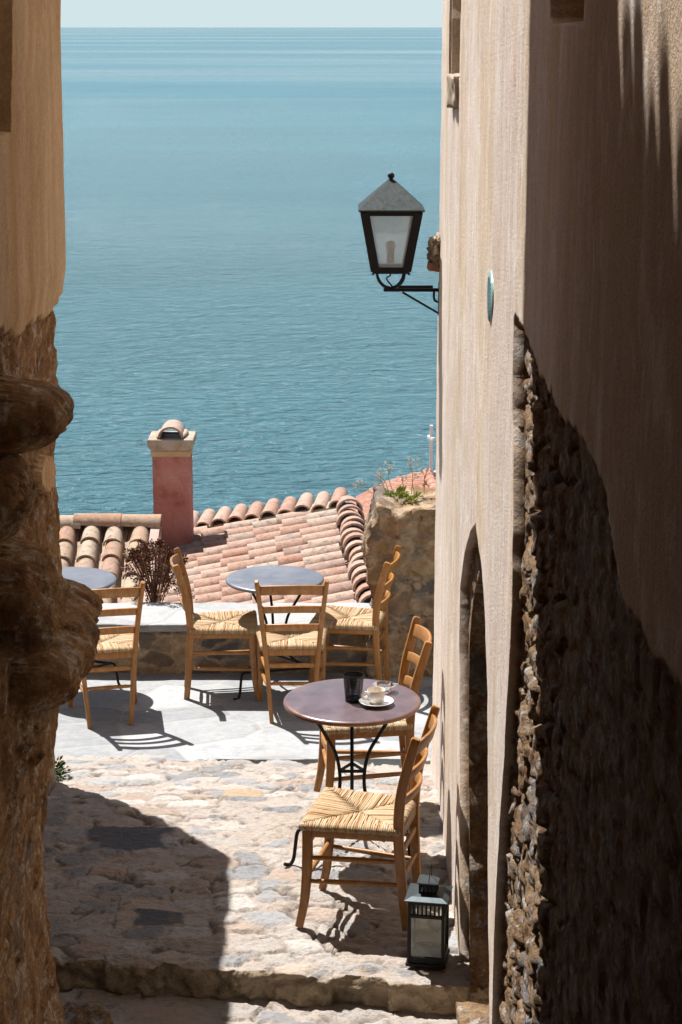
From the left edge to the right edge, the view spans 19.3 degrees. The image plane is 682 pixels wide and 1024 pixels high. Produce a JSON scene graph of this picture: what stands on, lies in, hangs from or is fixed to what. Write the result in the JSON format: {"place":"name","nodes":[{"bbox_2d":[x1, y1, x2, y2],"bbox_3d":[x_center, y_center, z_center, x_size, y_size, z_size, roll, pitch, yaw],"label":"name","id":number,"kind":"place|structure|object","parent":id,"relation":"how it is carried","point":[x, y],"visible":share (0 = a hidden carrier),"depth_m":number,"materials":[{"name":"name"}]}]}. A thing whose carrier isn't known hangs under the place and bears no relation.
{"place":"outdoors","nodes":[
{"label":"outdoors","id":0,"kind":"place"},
{"bbox_2d":[54,672,432,765],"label":"terrace","id":1,"kind":"structure","parent":0,"point":[211,718],"depth_m":11.50,"materials":[{"name":"stone"}]},
{"bbox_2d":[62,567,125,684],"bbox_3d":[-1.654,0.739,12.080,0.592,0.702,0.635,-11,18,-39],"label":"table","id":2,"kind":"object","parent":1,"relation":"on","point":[92,578],"visible":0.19,"depth_m":12.06,"materials":[{"name":"black metal"}]},
{"bbox_2d":[68,581,144,728],"bbox_3d":[-1.357,0.771,11.530,0.430,0.862,0.533,-3,13,-12],"label":"chair","id":3,"kind":"object","parent":1,"relation":"on","point":[120,642],"visible":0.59,"depth_m":11.38,"materials":[{"name":"brown wood"}]},
{"bbox_2d":[170,547,261,701],"bbox_3d":[-0.750,0.674,11.993,0.533,0.862,0.430,-1,14,-4],"label":"chair","id":4,"kind":"object","parent":1,"relation":"on","point":[237,624],"visible":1,"depth_m":11.88,"materials":[{"name":"brown wood"}]},
{"bbox_2d":[93,602,370,673],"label":"parapet","id":5,"kind":"structure","parent":1,"relation":"on","point":[163,636],"depth_m":12.48,"materials":[{"name":"beige stone"}]},
{"bbox_2d":[121,538,187,601],"bbox_3d":[-1.202,0.436,12.968,0.440,0.544,0.321,0,14,0],"label":"dead plant","id":6,"kind":"object","parent":5,"relation":"on","point":[151,553],"visible":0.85,"depth_m":12.92,"materials":[{"name":"brown plant"}]},
{"bbox_2d":[225,565,323,699],"bbox_3d":[-0.402,0.731,12.113,0.592,0.702,0.635,-3,14,-14],"label":"table","id":7,"kind":"object","parent":1,"relation":"on","point":[243,580],"visible":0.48,"depth_m":12.02,"materials":[{"name":"black metal"}]},
{"bbox_2d":[254,579,328,723],"bbox_3d":[-0.285,0.755,11.608,0.430,0.862,0.533,0,12,-2],"label":"chair","id":8,"kind":"object","parent":1,"relation":"on","point":[290,639],"visible":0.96,"depth_m":11.45,"materials":[{"name":"brown wood"}]},
{"bbox_2d":[308,545,400,681],"bbox_3d":[0.086,0.654,12.087,0.533,0.862,0.430,3,14,11],"label":"chair","id":9,"kind":"object","parent":1,"relation":"on","point":[355,620],"visible":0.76,"depth_m":11.98,"materials":[{"name":"brown wood"}]},
{"bbox_2d":[361,482,435,677],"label":"ruined wall","id":10,"kind":"structure","parent":1,"relation":"on","point":[391,523],"depth_m":12.29,"materials":[{"name":"brown stone"}]},
{"bbox_2d":[352,479,373,493],"bbox_3d":[0.139,-0.160,12.512,0.145,0.104,0.083,0,14,0],"label":"weed stalk","id":11,"kind":"object","parent":10,"relation":"on","point":[355,485],"visible":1,"depth_m":12.52,"materials":[{"name":"plant"}]},
{"bbox_2d":[374,474,386,490],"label":"weed stalk","id":12,"kind":"object","parent":10,"relation":"on","point":[381,482],"visible":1,"depth_m":12.51,"materials":[{"name":"plant"}]},
{"bbox_2d":[375,467,388,491],"bbox_3d":[0.257,-0.195,12.516,0.090,0.168,0.060,0,14,0],"label":"weed stalk","id":13,"kind":"object","parent":10,"relation":"on","point":[381,476],"visible":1,"depth_m":12.50,"materials":[{"name":"plant"}]},
{"bbox_2d":[383,461,392,491],"bbox_3d":[0.297,-0.214,12.509,0.074,0.208,0.053,0,14,0],"label":"weed stalk","id":14,"kind":"object","parent":10,"relation":"on","point":[390,468],"visible":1,"depth_m":12.49,"materials":[{"name":"plant"}]},
{"bbox_2d":[383,485,422,502],"bbox_3d":[0.379,-0.096,12.477,0.288,0.140,0.203,0,14,0],"label":"weed","id":15,"kind":"object","parent":10,"relation":"on","point":[400,490],"visible":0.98,"depth_m":12.43,"materials":[{"name":"green plant"}]},
{"bbox_2d":[400,471,407,492],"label":"weed stalk","id":16,"kind":"object","parent":10,"relation":"on","point":[403,478],"visible":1,"depth_m":12.50,"materials":[{"name":"plant"}]},
{"bbox_2d":[407,457,419,493],"bbox_3d":[0.448,-0.231,12.511,0.090,0.240,0.046,-12,18,-41],"label":"weed stalk","id":17,"kind":"object","parent":10,"relation":"on","point":[409,462],"visible":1,"depth_m":12.49,"materials":[{"name":"plant"}]},
{"bbox_2d":[412,470,423,493],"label":"weed stalk","id":18,"kind":"object","parent":10,"relation":"on","point":[416,475],"visible":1,"depth_m":12.50,"materials":[{"name":"plant"}]},
{"bbox_2d":[420,467,431,493],"bbox_3d":[0.533,-0.200,12.508,0.085,0.181,0.042,0,14,0],"label":"weed stalk","id":19,"kind":"object","parent":10,"relation":"on","point":[428,469],"visible":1,"depth_m":12.50,"materials":[{"name":"plant"}]},
{"bbox_2d":[53,27,441,518],"bbox_3d":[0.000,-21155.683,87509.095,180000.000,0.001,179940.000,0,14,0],"label":"sea","id":20,"kind":"structure","parent":0,"point":[245,317],"depth_m":312.19,"materials":[{"name":"liquid"}]},
{"bbox_2d":[61,0,441,26],"label":"sky","id":21,"kind":"structure","parent":0,"point":[74,13],"materials":[{"name":"white"}]},
{"bbox_2d":[42,754,488,1023],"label":"street","id":22,"kind":"structure","parent":0,"point":[172,890],"depth_m":8.62,"materials":[{"name":"beige stone"}]},
{"bbox_2d":[47,754,55,795],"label":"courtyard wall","id":23,"kind":"structure","parent":22,"relation":"on","point":[51,787],"depth_m":10.09,"materials":[{"name":"grey stone"}]},
{"bbox_2d":[0,0,113,1023],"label":"house","id":24,"kind":"structure","parent":22,"relation":"on","point":[49,630],"depth_m":5.84,"materials":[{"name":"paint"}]},
{"bbox_2d":[55,755,71,781],"bbox_3d":[-1.501,1.358,10.369,0.202,0.222,0.202,7,15,25],"label":"shrub","id":25,"kind":"object","parent":22,"relation":"on","point":[59,768],"visible":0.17,"depth_m":10.36,"materials":[{"name":"green plant"}]},
{"bbox_2d":[283,679,420,865],"bbox_3d":[0.050,1.194,9.109,0.620,0.735,0.665,0,14,0],"label":"table","id":26,"kind":"object","parent":22,"relation":"on","point":[320,703],"visible":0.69,"depth_m":8.96,"materials":[{"name":"paint"}]},
{"bbox_2d":[343,671,363,702],"bbox_3d":[0.056,0.786,8.967,0.097,0.124,0.097,0,14,0],"label":"candle holder","id":27,"kind":"object","parent":26,"relation":"on","point":[353,692],"visible":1,"depth_m":8.94,"materials":[{"name":"black glass"}]},
{"bbox_2d":[359,696,393,706],"bbox_3d":[0.157,0.849,8.925,0.155,0.021,0.155,0,14,0],"label":"saucer","id":28,"kind":"object","parent":26,"relation":"on","point":[389,700],"visible":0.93,"depth_m":8.93,"materials":[{"name":"white ceramic"}]},
{"bbox_2d":[361,686,385,704],"bbox_3d":[0.151,0.820,8.922,0.098,0.066,0.083,7,16,28],"label":"coffee cup","id":29,"kind":"object","parent":28,"relation":"on","point":[375,695],"visible":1,"depth_m":8.89,"materials":[{"name":"ceramic"}]},
{"bbox_2d":[372,681,395,694],"bbox_3d":[0.195,0.799,9.099,0.108,0.036,0.108,0,14,0],"label":"ashtray","id":30,"kind":"object","parent":26,"relation":"on","point":[389,687],"visible":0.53,"depth_m":9.12,"materials":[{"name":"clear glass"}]},
{"bbox_2d":[295,705,439,930],"bbox_3d":[0.123,1.278,8.419,0.548,0.887,0.442,3,14,14],"label":"chair","id":31,"kind":"object","parent":22,"relation":"on","point":[332,814],"visible":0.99,"depth_m":8.33,"materials":[{"name":"brown wood"}]},
{"bbox_2d":[313,616,431,792],"bbox_3d":[0.156,0.989,9.627,0.548,0.887,0.442,-1,14,-5],"label":"chair","id":32,"kind":"object","parent":22,"relation":"on","point":[403,729],"visible":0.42,"depth_m":9.49,"materials":[{"name":"brown wood"}]},
{"bbox_2d":[404,863,452,968],"bbox_3d":[0.352,1.608,8.060,0.174,0.417,0.174,2,14,10],"label":"lantern","id":33,"kind":"object","parent":22,"relation":"on","point":[427,890],"visible":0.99,"depth_m":8.02,"materials":[{"name":"black metal"}]},
{"bbox_2d":[417,942,430,956],"bbox_3d":[0.335,1.765,8.072,0.058,0.041,0.058,0,14,0],"label":"candle glass","id":34,"kind":"object","parent":33,"relation":"on","point":[423,949],"visible":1,"depth_m":8.05,"materials":[{"name":"white"}]},
{"bbox_2d":[426,0,681,1023],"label":"house","id":35,"kind":"structure","parent":22,"relation":"on","point":[556,758],"depth_m":4.70,"materials":[{"name":"beige paint"}]},
{"bbox_2d":[358,172,438,315],"bbox_3d":[0.292,-1.333,9.987,0.414,0.714,0.326,0,14,0],"label":"wall lamp","id":36,"kind":"object","parent":35,"relation":"attached to","point":[390,209],"visible":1,"depth_m":9.87,"materials":[{"name":"black metal"}]},
{"bbox_2d":[487,270,493,321],"bbox_3d":[0.484,-0.701,6.505,0.012,0.166,0.224,0,14,0],"label":"plaque","id":37,"kind":"object","parent":35,"relation":"attached to","point":[490,294],"visible":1,"depth_m":6.46,"materials":[{"name":"teal ceramic"}]},
{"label":"hillside","id":38,"kind":"structure","parent":0,"visible":0},
{"bbox_2d":[59,513,161,602],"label":"house","id":39,"kind":"structure","parent":38,"relation":"on","point":[102,541],"depth_m":16.70,"materials":[{"name":"ceramic"}]},
{"bbox_2d":[147,420,400,767],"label":"house","id":40,"kind":"structure","parent":38,"relation":"on","point":[322,535],"depth_m":16.93,"materials":[{"name":"ceramic"}]},
{"bbox_2d":[348,425,435,517],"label":"chapel","id":41,"kind":"structure","parent":38,"relation":"on","point":[364,499],"depth_m":44.67,"materials":[{"name":"ceramic"}]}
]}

